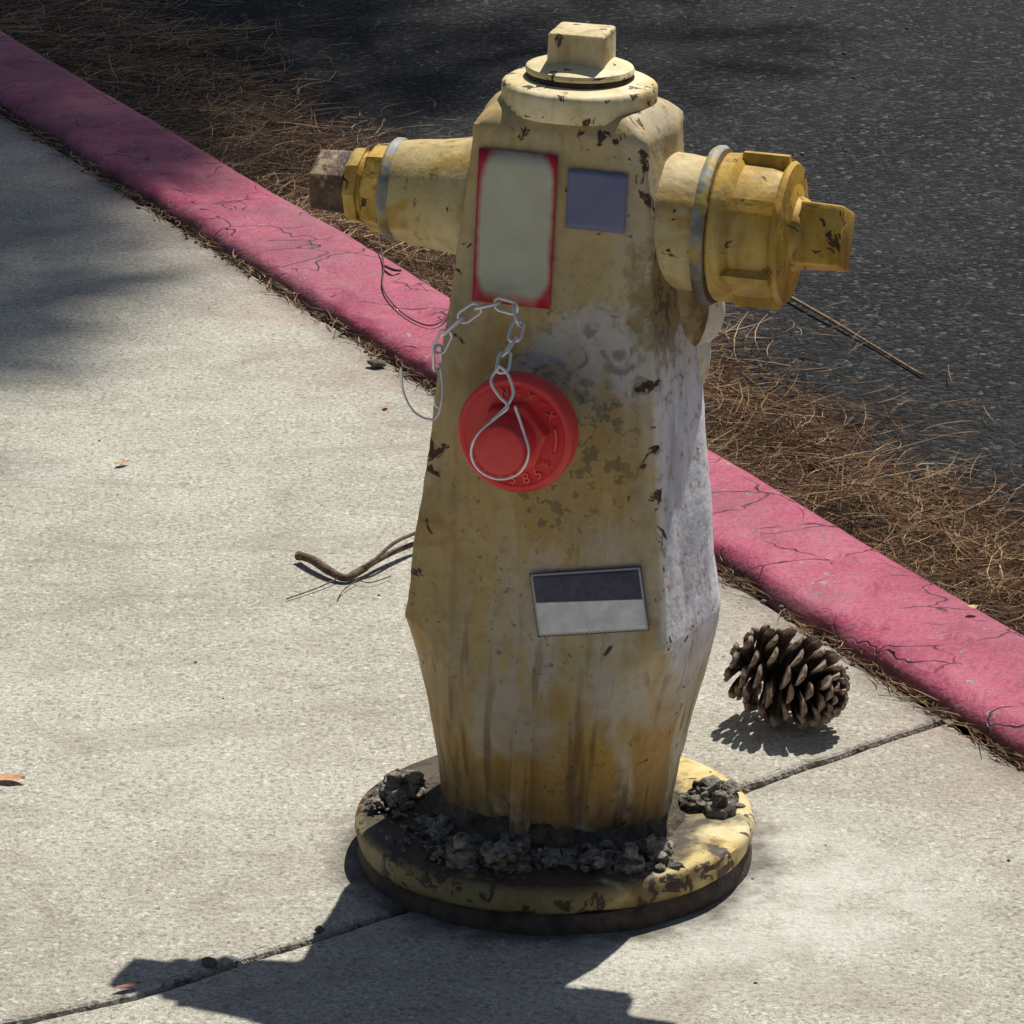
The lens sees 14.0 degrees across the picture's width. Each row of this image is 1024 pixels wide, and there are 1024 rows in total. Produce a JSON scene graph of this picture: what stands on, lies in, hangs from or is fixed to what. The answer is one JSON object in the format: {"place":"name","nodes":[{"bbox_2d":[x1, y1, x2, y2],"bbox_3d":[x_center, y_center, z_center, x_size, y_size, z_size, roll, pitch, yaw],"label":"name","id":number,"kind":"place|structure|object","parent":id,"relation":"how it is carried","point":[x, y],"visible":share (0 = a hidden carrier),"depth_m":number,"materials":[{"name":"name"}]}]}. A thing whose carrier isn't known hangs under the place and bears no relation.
{"place":"outdoors","nodes":[
{"label":"outdoors","id":0,"kind":"place"},
{"bbox_2d":[0,112,1023,1023],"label":"sidewalk","id":1,"kind":"structure","parent":0,"point":[168,816],"depth_m":4.46,"materials":[{"name":"concrete"}]},
{"bbox_2d":[0,773,24,779],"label":"dry leaf","id":2,"kind":"object","parent":1,"relation":"on","point":[7,776],"visible":1,"depth_m":4.36,"materials":[{"name":"plant"}]},
{"bbox_2d":[115,460,128,463],"bbox_3d":[-0.498,-0.063,5.336,0.022,0.002,0.010,-15,24,-37],"label":"dry leaf","id":3,"kind":"object","parent":1,"relation":"on","point":[120,462],"visible":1,"depth_m":5.34,"materials":[{"name":"plant"}]},
{"bbox_2d":[113,982,140,987],"bbox_3d":[-0.358,0.441,3.889,0.028,0.002,0.007,-9,21,-24],"label":"dry leaf","id":4,"kind":"object","parent":1,"relation":"on","point":[126,985],"visible":1,"depth_m":3.89,"materials":[{"name":"plant"}]},
{"bbox_2d":[286,532,414,599],"bbox_3d":[-0.193,0.052,4.976,0.130,0.027,0.273,10,22,27],"label":"twig","id":5,"kind":"object","parent":1,"relation":"on","point":[327,569],"visible":0.86,"depth_m":4.95,"materials":[{"name":"brown wood"}]},
{"bbox_2d":[0,0,1023,783],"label":"pine needles","id":6,"kind":"object","parent":1,"relation":"on","point":[798,482],"visible":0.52,"depth_m":6.04,"materials":[{"name":"brown plant"}]},
{"bbox_2d":[0,2,1023,1023],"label":"pebbles","id":7,"kind":"object","parent":1,"relation":"on","point":[318,929],"visible":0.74,"depth_m":4.86,"materials":[{"name":"grey stone"}]},
{"bbox_2d":[309,22,854,935],"bbox_3d":[0.062,-0.043,4.065,0.440,0.874,0.399,-8,21,-22],"label":"fire hydrant","id":8,"kind":"object","parent":1,"relation":"on","point":[591,226],"visible":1,"depth_m":3.98,"materials":[{"name":"metal"}]},
{"bbox_2d":[723,623,849,729],"bbox_3d":[0.300,0.179,4.493,0.134,0.112,0.112,22,27,29],"label":"pine cone","id":9,"kind":"object","parent":1,"relation":"on","point":[804,684],"visible":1,"depth_m":4.48,"materials":[{"name":"brown plant"}]},
{"bbox_2d":[109,0,1023,534],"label":"road","id":10,"kind":"structure","parent":0,"point":[929,192],"depth_m":7.49,"materials":[{"name":"grey asphalt"}]},
{"bbox_2d":[0,31,1023,766],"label":"curb","id":11,"kind":"structure","parent":10,"relation":"on","point":[956,655],"depth_m":5.75,"materials":[{"name":"paint"}]},
{"bbox_2d":[377,232,447,325],"bbox_3d":[-0.143,-0.372,6.140,0.106,0.017,0.646,-1,19,-3],"label":"dry stem","id":12,"kind":"object","parent":11,"relation":"on","point":[395,270],"visible":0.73,"depth_m":6.01,"materials":[{"name":"brown plant"}]},
{"bbox_2d":[791,296,922,376],"bbox_3d":[0.495,-0.276,6.253,0.007,0.008,0.509,-8,21,-21],"label":"twig","id":13,"kind":"object","parent":10,"relation":"on","point":[819,313],"visible":0.74,"depth_m":6.24,"materials":[{"name":"brown plant"}]}
]}

